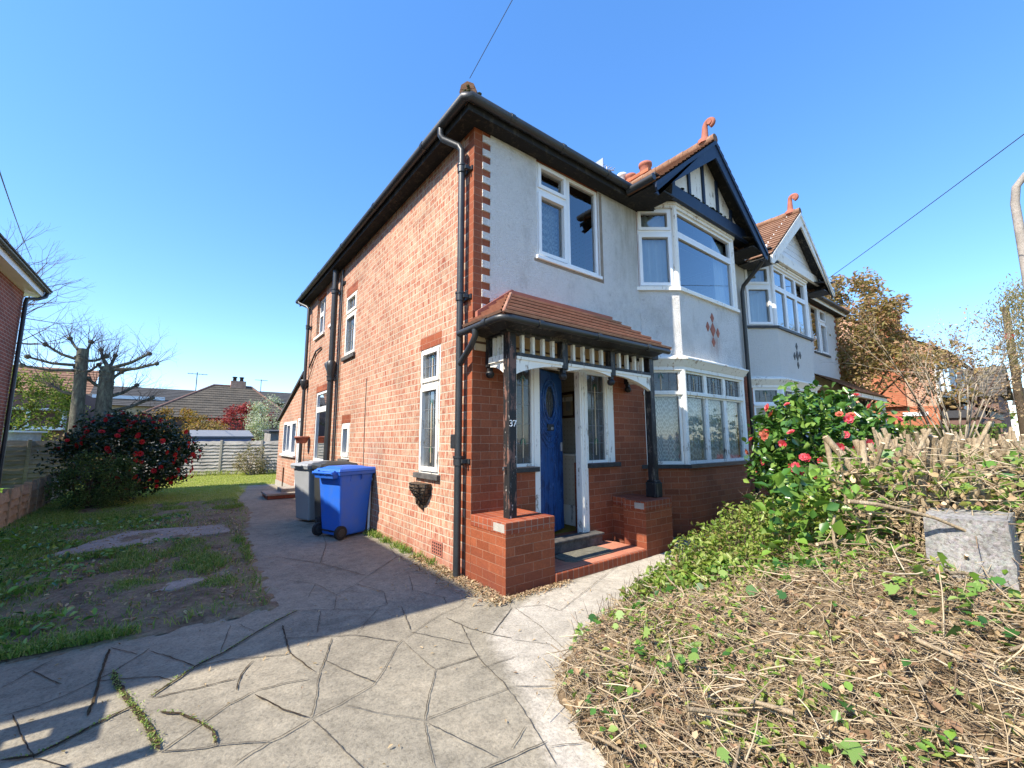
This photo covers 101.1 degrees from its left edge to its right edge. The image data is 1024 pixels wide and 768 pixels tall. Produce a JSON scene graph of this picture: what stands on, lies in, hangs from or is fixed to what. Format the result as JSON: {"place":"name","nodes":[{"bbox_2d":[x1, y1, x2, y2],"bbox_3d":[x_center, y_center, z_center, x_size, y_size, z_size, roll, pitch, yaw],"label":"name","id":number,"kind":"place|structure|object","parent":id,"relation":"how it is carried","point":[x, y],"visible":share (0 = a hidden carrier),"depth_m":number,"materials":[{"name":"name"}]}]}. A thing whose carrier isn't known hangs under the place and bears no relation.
{"place":"outdoors","nodes":[
{"label":"outdoors","id":0,"kind":"place"},
{"bbox_2d":[0,172,31,258],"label":"overhead cable","id":1,"kind":"object","parent":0,"point":[12,210],"visible":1,"depth_m":10.86,"materials":[{"name":"black rubber"}]},
{"bbox_2d":[6,366,98,440],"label":"terraced house","id":2,"kind":"structure","parent":0,"point":[90,401],"depth_m":31.04,"materials":[{"name":"brown tile"}]},
{"bbox_2d":[6,407,66,429],"bbox_3d":[-34.188,2.464,29.775,3.700,1.550,0.800,6,-9,-37],"label":"window frame","id":3,"kind":"structure","parent":2,"relation":"in","point":[50,428],"depth_m":29.99,"materials":[{"name":"white plastic"}]},
{"bbox_2d":[0,497,278,664],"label":"verge","id":4,"kind":"structure","parent":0,"point":[207,617],"depth_m":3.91,"materials":[{"name":"green plant"}]},
{"bbox_2d":[43,449,143,509],"bbox_3d":[-8.864,2.022,8.966,1.533,1.309,1.506,6,-9,-37],"label":"conifer shrub","id":5,"kind":"object","parent":4,"relation":"on","point":[85,500],"visible":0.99,"depth_m":8.73,"materials":[{"name":"green plant"}]},
{"bbox_2d":[0,513,193,649],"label":"verge weeds","id":6,"kind":"object","parent":4,"relation":"on","point":[24,630],"visible":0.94,"depth_m":4.82,"materials":[{"name":"green plant"}]},
{"bbox_2d":[33,524,229,591],"bbox_3d":[-4.723,2.131,5.219,1.918,0.046,3.640,4,-9,-29],"label":"concrete strip","id":7,"kind":"object","parent":4,"relation":"on","point":[204,531],"visible":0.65,"depth_m":5.99,"materials":[{"name":"grey concrete"}]},
{"bbox_2d":[86,372,206,441],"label":"terraced house","id":8,"kind":"structure","parent":0,"point":[126,398],"depth_m":46.87,"materials":[{"name":"grey tile"}]},
{"bbox_2d":[92,394,164,400],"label":"dormer window","id":9,"kind":"structure","parent":8,"relation":"in","point":[93,395],"depth_m":45.86,"materials":[{"name":"white plastic"}]},
{"bbox_2d":[33,473,275,511],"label":"lawn","id":10,"kind":"structure","parent":0,"point":[241,493],"depth_m":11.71,"materials":[{"name":"plant"}]},
{"bbox_2d":[30,407,206,503],"bbox_3d":[-9.489,1.778,10.463,3.099,2.402,2.811,6,-9,-37],"label":"camellia bush","id":11,"kind":"object","parent":10,"relation":"on","point":[135,436],"visible":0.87,"depth_m":10.05,"materials":[{"name":"green plant"}]},
{"bbox_2d":[188,468,276,475],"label":"fence weeds","id":12,"kind":"object","parent":10,"relation":"on","point":[219,473],"visible":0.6,"depth_m":17.46,"materials":[{"name":"green plant"}]},
{"bbox_2d":[231,442,269,474],"bbox_3d":[-10.910,3.110,17.615,1.360,1.406,1.204,1,-8,-6],"label":"dry shrub","id":13,"kind":"object","parent":10,"relation":"on","point":[246,466],"visible":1,"depth_m":17.51,"materials":[{"name":"beige plant"}]},
{"bbox_2d":[189,430,253,441],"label":"garden shed","id":14,"kind":"structure","parent":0,"point":[224,435],"depth_m":19.84,"materials":[{"name":"grey fabric"}]},
{"bbox_2d":[263,430,278,453],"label":"garden shed","id":15,"kind":"structure","parent":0,"point":[271,435],"depth_m":20.12,"materials":[{"name":"grey fabric"}]},
{"bbox_2d":[259,379,290,408],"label":"terraced house","id":16,"kind":"structure","parent":0,"point":[283,397],"depth_m":55.17,"materials":[{"name":"grey tile"}]},
{"bbox_2d":[0,484,725,767],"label":"driveway","id":17,"kind":"structure","parent":0,"point":[360,735],"depth_m":2.58,"materials":[{"name":"grey concrete"}]},
{"bbox_2d":[1,611,295,759],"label":"mossy joint","id":18,"kind":"object","parent":17,"relation":"on","point":[148,730],"visible":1,"depth_m":2.26,"materials":[{"name":"green plant"}]},
{"bbox_2d":[0,625,314,767],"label":"paving joints","id":19,"kind":"object","parent":17,"relation":"on","point":[25,742],"visible":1,"depth_m":2.39,"materials":[{"name":"grey concrete"}]},
{"bbox_2d":[290,460,328,520],"bbox_3d":[-3.602,1.956,7.792,0.614,1.052,0.836,-6,-9,36],"label":"wheelie bin","id":20,"kind":"object","parent":17,"relation":"on","point":[304,492],"visible":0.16,"depth_m":7.49,"materials":[{"name":"grey plastic"}]},
{"bbox_2d":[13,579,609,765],"bbox_3d":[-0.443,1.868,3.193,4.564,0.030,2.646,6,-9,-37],"label":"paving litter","id":21,"kind":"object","parent":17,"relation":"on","point":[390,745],"visible":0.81,"depth_m":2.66,"materials":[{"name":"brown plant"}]},
{"bbox_2d":[312,460,357,522],"bbox_3d":[-3.083,1.877,7.287,0.626,1.074,0.852,5,-9,-35],"label":"wheelie bin","id":22,"kind":"object","parent":17,"relation":"on","point":[316,465],"visible":0.18,"depth_m":7.15,"materials":[{"name":"plastic"}]},
{"bbox_2d":[312,465,375,539],"bbox_3d":[-2.601,1.793,6.531,0.607,1.042,0.827,-5,-9,32],"label":"wheelie bin","id":23,"kind":"object","parent":17,"relation":"on","point":[344,493],"visible":1,"depth_m":6.36,"materials":[{"name":"blue plastic"}]},
{"bbox_2d":[362,528,436,567],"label":"wall weeds","id":24,"kind":"object","parent":17,"relation":"on","point":[385,539],"depth_m":5.68,"materials":[{"name":"green plant"}]},
{"bbox_2d":[398,553,518,607],"bbox_3d":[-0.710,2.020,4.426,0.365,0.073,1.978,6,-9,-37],"label":"corner litter","id":25,"kind":"object","parent":17,"relation":"on","point":[494,598],"visible":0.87,"depth_m":4.22,"materials":[{"name":"brown plant"}]},
{"bbox_2d":[261,81,768,595],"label":"semi detached house","id":26,"kind":"structure","parent":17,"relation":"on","point":[463,331],"depth_m":5.83,"materials":[{"name":"brick"}]},
{"bbox_2d":[279,421,296,457],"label":"window","id":27,"kind":"structure","parent":26,"relation":"in","point":[289,442],"depth_m":12.34,"materials":[{"name":"white plastic"}]},
{"bbox_2d":[294,418,300,485],"bbox_3d":[-5.769,1.896,11.428,0.085,1.930,0.360,6,-9,-37],"label":"back door","id":28,"kind":"structure","parent":26,"relation":"in","point":[298,432],"depth_m":11.53,"materials":[{"name":"white plastic"}]},
{"bbox_2d":[294,436,308,442],"bbox_3d":[-5.173,1.373,10.369,0.330,0.170,0.325,6,-9,-37],"label":"wall pot","id":29,"kind":"object","parent":26,"relation":"attached to","point":[301,439],"depth_m":10.26,"materials":[{"name":"ceramic"}]},
{"bbox_2d":[313,297,325,340],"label":"window","id":30,"kind":"structure","parent":26,"relation":"in","point":[323,303],"depth_m":10.64,"materials":[{"name":"white plastic"}]},
{"bbox_2d":[313,390,326,460],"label":"window","id":31,"kind":"structure","parent":26,"relation":"in","point":[321,396],"depth_m":9.88,"materials":[{"name":"white plastic"}]},
{"bbox_2d":[337,423,349,460],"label":"window","id":32,"kind":"structure","parent":26,"relation":"in","point":[345,435],"depth_m":8.19,"materials":[{"name":"white paint"}]},
{"bbox_2d":[341,289,357,361],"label":"window","id":33,"kind":"structure","parent":26,"relation":"in","point":[350,332],"depth_m":8.47,"materials":[{"name":"white paint"}]},
{"bbox_2d":[409,482,430,509],"bbox_3d":[-1.178,1.403,5.231,0.208,0.336,0.415,6,-9,-37],"label":"wall basket","id":34,"kind":"object","parent":26,"relation":"attached to","point":[421,492],"depth_m":5.18,"materials":[{"name":"wicker"}]},
{"bbox_2d":[413,344,440,480],"bbox_3d":[-1.051,0.354,5.393,0.120,1.680,0.666,6,-9,-37],"label":"window","id":35,"kind":"structure","parent":26,"relation":"in","point":[430,357],"depth_m":5.43,"materials":[{"name":"white paint"}]},
{"bbox_2d":[470,1,511,76],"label":"overhead cable","id":36,"kind":"object","parent":26,"relation":"attached to","point":[491,38],"visible":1,"depth_m":4.34,"materials":[{"name":"black rubber"}]},
{"bbox_2d":[541,201,557,255],"bbox_3d":[0.445,-2.085,5.784,0.510,0.880,0.023,6,-9,-37],"label":"net curtain","id":37,"kind":"object","parent":26,"relation":"hanging from","point":[547,207],"visible":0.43,"depth_m":5.85,"materials":[{"name":"white fabric"}]},
{"bbox_2d":[539,369,563,531],"bbox_3d":[0.491,0.863,5.491,0.069,2.073,0.735,-5,-9,32],"label":"front door","id":38,"kind":"structure","parent":26,"relation":"in","point":[550,387],"depth_m":5.52,"materials":[{"name":"blue paint"}]},
{"bbox_2d":[562,391,574,417],"bbox_3d":[0.907,0.341,6.837,0.028,0.420,0.320,6,-9,-37],"label":"picture frame","id":39,"kind":"object","parent":26,"relation":"attached to","point":[568,409],"visible":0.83,"depth_m":6.82,"materials":[{"name":"brown wood"}]},
{"bbox_2d":[536,161,602,279],"bbox_3d":[0.787,-2.237,5.879,1.250,1.374,0.120,6,-9,-37],"label":"window","id":40,"kind":"structure","parent":26,"relation":"in","point":[561,200],"depth_m":5.81,"materials":[{"name":"white plastic"}]},
{"bbox_2d":[555,546,613,561],"bbox_3d":[0.850,1.992,4.943,0.780,0.012,0.320,6,-9,-37],"label":"doormat","id":41,"kind":"object","parent":26,"relation":"on","point":[584,554],"visible":0.92,"depth_m":4.90,"materials":[{"name":"beige fabric"}]},
{"bbox_2d":[641,215,667,281],"bbox_3d":[2.350,-2.192,6.976,0.520,1.310,0.068,0,-7,-1],"label":"curtain","id":42,"kind":"object","parent":26,"relation":"hanging from","point":[654,254],"visible":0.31,"depth_m":6.97,"materials":[{"name":"fabric"}]},
{"bbox_2d":[636,209,673,286],"bbox_3d":[2.317,-2.208,6.858,0.598,1.358,0.087,0,-7,-1],"label":"window","id":43,"kind":"structure","parent":26,"relation":"in","point":[642,232],"depth_m":6.84,"materials":[{"name":"white plastic"}]},
{"bbox_2d":[644,395,683,464],"bbox_3d":[2.326,0.687,6.490,0.598,1.082,0.065,0,-7,-1],"label":"window","id":44,"kind":"structure","parent":26,"relation":"in","point":[679,410],"depth_m":6.46,"materials":[{"name":"white paint"}]},
{"bbox_2d":[655,397,679,460],"bbox_3d":[2.355,0.691,6.579,0.570,1.070,0.018,0,-7,-1],"label":"net curtain","id":45,"kind":"object","parent":26,"relation":"hanging from","point":[671,429],"visible":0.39,"depth_m":6.58,"materials":[{"name":"white fabric"}]},
{"bbox_2d":[676,398,701,460],"bbox_3d":[2.851,0.716,6.781,0.600,1.070,0.069,6,-9,-37],"label":"net curtain","id":46,"kind":"object","parent":26,"relation":"hanging from","point":[693,434],"visible":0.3,"depth_m":6.86,"materials":[{"name":"white fabric"}]},
{"bbox_2d":[676,211,733,306],"bbox_3d":[3.419,-2.132,7.465,1.898,1.358,0.065,6,-9,-37],"label":"window","id":47,"kind":"structure","parent":26,"relation":"in","point":[726,260],"depth_m":7.61,"materials":[{"name":"white plastic"}]},
{"bbox_2d":[698,399,720,459],"bbox_3d":[3.354,0.764,7.165,0.600,1.070,0.068,6,-9,-37],"label":"net curtain","id":48,"kind":"object","parent":26,"relation":"hanging from","point":[715,440],"visible":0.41,"depth_m":7.21,"materials":[{"name":"white fabric"}]},
{"bbox_2d":[687,395,745,463],"bbox_3d":[3.428,0.762,7.086,1.898,1.082,0.065,6,-9,-37],"label":"window","id":49,"kind":"structure","parent":26,"relation":"in","point":[704,400],"depth_m":7.20,"materials":[{"name":"white paint"}]},
{"bbox_2d":[711,239,727,304],"bbox_3d":[3.932,-2.061,8.015,0.480,1.310,0.069,6,-9,-37],"label":"curtain","id":50,"kind":"object","parent":26,"relation":"hanging from","point":[719,282],"visible":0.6,"depth_m":8.00,"materials":[{"name":"fabric"}]},
{"bbox_2d":[724,246,729,304],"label":"window","id":51,"kind":"structure","parent":26,"relation":"in","point":[726,274],"depth_m":8.38,"materials":[{"name":"clear glass"}]},
{"bbox_2d":[717,401,738,458],"bbox_3d":[3.858,0.813,7.549,0.600,1.070,0.069,6,-9,-37],"label":"net curtain","id":52,"kind":"object","parent":26,"relation":"hanging from","point":[733,431],"visible":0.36,"depth_m":7.60,"materials":[{"name":"white fabric"}]},
{"bbox_2d":[733,403,740,457],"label":"window","id":53,"kind":"structure","parent":26,"relation":"in","point":[736,410],"depth_m":8.04,"materials":[{"name":"white paint"}]},
{"bbox_2d":[507,579,572,599],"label":"corner litter","id":54,"kind":"object","parent":17,"relation":"on","point":[558,583],"visible":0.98,"depth_m":4.05,"materials":[{"name":"brown plant"}]},
{"bbox_2d":[0,0,1023,440],"label":"sky","id":55,"kind":"structure","parent":0,"point":[204,160],"materials":[{"name":"blue"}]},
{"bbox_2d":[838,311,1006,427],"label":"brick house","id":56,"kind":"structure","parent":0,"point":[953,414],"depth_m":18.23,"materials":[{"name":"red brick"}]},
{"bbox_2d":[939,362,963,400],"bbox_3d":[20.547,-0.065,19.699,5.500,1.400,0.100,6,-9,-37],"label":"window frame","id":57,"kind":"structure","parent":56,"relation":"in","point":[942,380],"depth_m":18.77,"materials":[{"name":"white plastic"}]},
{"bbox_2d":[962,365,1013,435],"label":"slate roof house","id":58,"kind":"structure","parent":0,"point":[1002,399],"depth_m":26.26,"materials":[{"name":"tile"}]},
{"label":"neighbour lawn","id":59,"kind":"structure","parent":0,"visible":0},
{"bbox_2d":[0,440,86,487],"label":"timber fence","id":60,"kind":"object","parent":59,"relation":"on","point":[19,466],"visible":0.43,"depth_m":12.99,"materials":[{"name":"grey wood"}]},
{"bbox_2d":[49,434,101,468],"bbox_3d":[-15.554,2.611,14.819,1.979,1.754,1.441,6,-9,-37],"label":"climbing shrub","id":61,"kind":"object","parent":59,"relation":"on","point":[63,437],"depth_m":14.85,"materials":[{"name":"green plant"}]},
{"label":"ground","id":62,"kind":"structure","parent":0,"visible":0},
{"bbox_2d":[1,430,47,440],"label":"garden shed","id":63,"kind":"structure","parent":62,"relation":"on","point":[23,435],"depth_m":16.87,"materials":[{"name":"white plastic"}]},
{"bbox_2d":[0,233,52,485],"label":"detached house","id":64,"kind":"structure","parent":62,"relation":"on","point":[20,278],"depth_m":10.48,"materials":[{"name":"red brick"}]},
{"bbox_2d":[0,471,70,527],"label":"brick wall","id":65,"kind":"structure","parent":62,"relation":"on","point":[19,501],"depth_m":7.82,"materials":[{"name":"brown brick"}]},
{"bbox_2d":[3,367,90,440],"bbox_3d":[-23.365,1.449,20.051,4.580,5.380,4.267,6,-9,-37],"label":"garden tree","id":66,"kind":"object","parent":62,"relation":"on","point":[63,405],"visible":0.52,"depth_m":20.44,"materials":[{"name":"green plant"}]},
{"bbox_2d":[6,218,100,352],"bbox_3d":[-22.533,-1.789,19.708,4.945,11.708,5.816,1,-8,-11],"label":"bare tree","id":67,"kind":"object","parent":62,"relation":"on","point":[48,302],"visible":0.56,"depth_m":20.19,"materials":[{"name":"brown plant"}]},
{"bbox_2d":[14,310,129,435],"bbox_3d":[-21.063,0.155,19.459,2.983,7.782,5.289,-5,-9,30],"label":"pollarded tree","id":68,"kind":"object","parent":62,"relation":"on","point":[81,358],"visible":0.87,"depth_m":19.58,"materials":[{"name":"brown plant"}]},
{"bbox_2d":[58,319,180,471],"bbox_3d":[-19.424,0.338,21.021,5.078,7.807,3.337,3,-8,-21],"label":"pollarded tree","id":69,"kind":"object","parent":62,"relation":"on","point":[105,395],"visible":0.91,"depth_m":20.75,"materials":[{"name":"brown plant"}]},
{"bbox_2d":[136,406,229,439],"bbox_3d":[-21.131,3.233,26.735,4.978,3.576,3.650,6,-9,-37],"label":"amber hedge","id":70,"kind":"object","parent":62,"relation":"on","point":[189,412],"visible":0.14,"depth_m":26.53,"materials":[{"name":"orange plant"}]},
{"bbox_2d":[112,440,277,476],"bbox_3d":[-11.719,3.130,17.853,8.312,1.490,0.110,2,-8,-19],"label":"timber fence","id":71,"kind":"object","parent":62,"relation":"on","point":[218,456],"visible":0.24,"depth_m":17.73,"materials":[{"name":"grey wood"}]},
{"bbox_2d":[141,377,281,447],"bbox_3d":[-26.835,2.893,38.699,11.177,7.370,8.927,6,-9,-37],"label":"bungalow","id":72,"kind":"object","parent":62,"relation":"on","point":[213,400],"visible":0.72,"depth_m":36.91,"materials":[{"name":"brown tile"}]},
{"bbox_2d":[208,401,273,440],"bbox_3d":[-18.692,3.259,29.167,4.348,4.144,3.542,2,-8,-16],"label":"acer bush","id":73,"kind":"object","parent":62,"relation":"on","point":[242,410],"visible":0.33,"depth_m":28.86,"materials":[{"name":"red plant"}]},
{"bbox_2d":[239,394,283,447],"bbox_3d":[-14.820,2.740,26.186,3.814,4.382,3.673,6,-9,-37],"label":"blossom tree","id":74,"kind":"object","parent":62,"relation":"on","point":[257,426],"visible":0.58,"depth_m":25.16,"materials":[{"name":"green plant"}]},
{"bbox_2d":[556,532,1023,767],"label":"shrub bed","id":75,"kind":"object","parent":62,"relation":"on","point":[562,694],"visible":0.08,"depth_m":2.04,"materials":[{"name":"plant"}]},
{"bbox_2d":[571,477,903,639],"bbox_3d":[3.396,1.475,5.068,7.238,1.258,2.612,6,-9,-37],"label":"ground cover","id":76,"kind":"object","parent":75,"relation":"on","point":[739,552],"depth_m":4.00,"materials":[{"name":"green plant"}]},
{"bbox_2d":[538,523,1023,767],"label":"hedge clippings","id":77,"kind":"object","parent":75,"relation":"on","point":[889,761],"visible":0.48,"depth_m":2.06,"materials":[{"name":"brown plant"}]},
{"bbox_2d":[555,532,1023,767],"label":"dry leaves","id":78,"kind":"object","parent":75,"relation":"on","point":[866,731],"visible":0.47,"depth_m":2.07,"materials":[{"name":"brown plant"}]},
{"bbox_2d":[562,529,1023,767],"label":"weeds","id":79,"kind":"object","parent":75,"relation":"on","point":[836,716],"visible":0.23,"depth_m":2.07,"materials":[{"name":"green plant"}]},
{"bbox_2d":[565,520,1023,767],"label":"ground cover","id":80,"kind":"object","parent":75,"relation":"on","point":[817,662],"visible":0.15,"depth_m":2.34,"materials":[{"name":"green plant"}]},
{"bbox_2d":[574,521,1023,767],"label":"ivy leaves","id":81,"kind":"object","parent":75,"relation":"on","point":[855,748],"visible":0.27,"depth_m":2.30,"materials":[{"name":"green plant"}]},
{"bbox_2d":[583,532,1023,767],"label":"cut branches","id":82,"kind":"object","parent":75,"relation":"on","point":[791,712],"visible":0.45,"depth_m":1.89,"materials":[{"name":"brown plant"}]},
{"bbox_2d":[741,379,922,519],"bbox_3d":[4.138,0.936,5.319,2.438,1.990,2.123,-1,-7,3],"label":"camellia bush","id":83,"kind":"object","parent":75,"relation":"on","point":[790,424],"visible":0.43,"depth_m":5.06,"materials":[{"name":"green plant"}]},
{"bbox_2d":[742,421,1023,572],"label":"cut hedge","id":84,"kind":"object","parent":75,"relation":"on","point":[887,484],"visible":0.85,"depth_m":3.00,"materials":[{"name":"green plant"}]},
{"bbox_2d":[923,508,1022,593],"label":"gate pier","id":85,"kind":"structure","parent":75,"relation":"on","point":[998,548],"depth_m":2.42,"materials":[{"name":"stone"}]},
{"bbox_2d":[735,193,889,500],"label":"semi detached house","id":86,"kind":"structure","parent":62,"relation":"on","point":[781,353],"depth_m":9.71,"materials":[{"name":"paint"}]},
{"bbox_2d":[747,270,767,321],"bbox_3d":[5.350,-1.900,9.280,0.540,1.310,0.069,0,-7,-1],"label":"curtain","id":87,"kind":"object","parent":86,"relation":"hanging from","point":[758,306],"visible":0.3,"depth_m":9.27,"materials":[{"name":"fabric"}]},
{"bbox_2d":[743,266,773,324],"bbox_3d":[5.337,-1.915,9.163,0.598,1.358,0.087,0,-7,-1],"label":"window","id":88,"kind":"structure","parent":86,"relation":"in","point":[751,286],"depth_m":9.14,"materials":[{"name":"white plastic"}]},
{"bbox_2d":[754,406,783,446],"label":"window","id":89,"kind":"structure","parent":86,"relation":"in","point":[755,407],"depth_m":8.82,"materials":[{"name":"white plastic"}]},
{"bbox_2d":[773,267,808,336],"bbox_3d":[6.439,-1.840,9.769,1.898,1.358,0.065,6,-9,-37],"label":"window","id":90,"kind":"structure","parent":86,"relation":"in","point":[797,295],"depth_m":9.93,"materials":[{"name":"white plastic"}]},
{"bbox_2d":[788,284,800,332],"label":"curtain","id":91,"kind":"object","parent":86,"relation":"hanging from","point":[791,312],"visible":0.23,"depth_m":10.18,"materials":[{"name":"fabric"}]},
{"bbox_2d":[810,305,830,357],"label":"window","id":92,"kind":"structure","parent":86,"relation":"in","point":[818,320],"depth_m":11.90,"materials":[{"name":"white plastic"}]},
{"bbox_2d":[829,134,1023,277],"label":"overhead cable","id":93,"kind":"object","parent":86,"relation":"attached to","point":[937,198],"visible":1,"depth_m":7.36,"materials":[{"name":"black rubber"}]},
{"bbox_2d":[824,267,1009,419],"bbox_3d":[11.240,-0.327,14.355,4.824,7.246,7.430,1,-8,-9],"label":"leafy tree","id":94,"kind":"object","parent":62,"relation":"on","point":[858,354],"visible":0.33,"depth_m":12.86,"materials":[{"name":"brown plant"}]},
{"bbox_2d":[821,293,1023,442],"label":"bare tree","id":95,"kind":"object","parent":62,"relation":"on","point":[967,433],"visible":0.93,"depth_m":10.50,"materials":[{"name":"brown plant"}]},
{"bbox_2d":[858,423,1007,441],"bbox_3d":[11.285,2.095,12.218,0.979,1.834,4.154,6,-9,-37],"label":"clipped hedge","id":96,"kind":"object","parent":62,"relation":"on","point":[994,432],"visible":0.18,"depth_m":11.17,"materials":[{"name":"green plant"}]},
{"bbox_2d":[874,305,1023,427],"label":"leafy tree","id":97,"kind":"object","parent":62,"relation":"on","point":[923,414],"visible":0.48,"depth_m":13.58,"materials":[{"name":"brown plant"}]},
{"bbox_2d":[968,272,1023,394],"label":"willow tree","id":98,"kind":"object","parent":62,"relation":"on","point":[1015,296],"visible":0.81,"depth_m":13.27,"materials":[{"name":"brown plant"}]},
{"bbox_2d":[1001,306,1023,439],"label":"telegraph pole","id":99,"kind":"object","parent":62,"relation":"on","point":[1019,396],"visible":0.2,"depth_m":18.82,"materials":[{"name":"brown wood"}]},
{"bbox_2d":[1009,409,1019,444],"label":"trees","id":100,"kind":"object","parent":62,"relation":"on","point":[1012,416],"depth_m":40.10,"materials":[{"name":"green plant"}]},
{"bbox_2d":[1010,172,1023,289],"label":"street lamp","id":101,"kind":"object","parent":62,"relation":"on","point":[1017,216],"visible":1,"depth_m":7.01,"materials":[{"name":"metal"}]}
]}

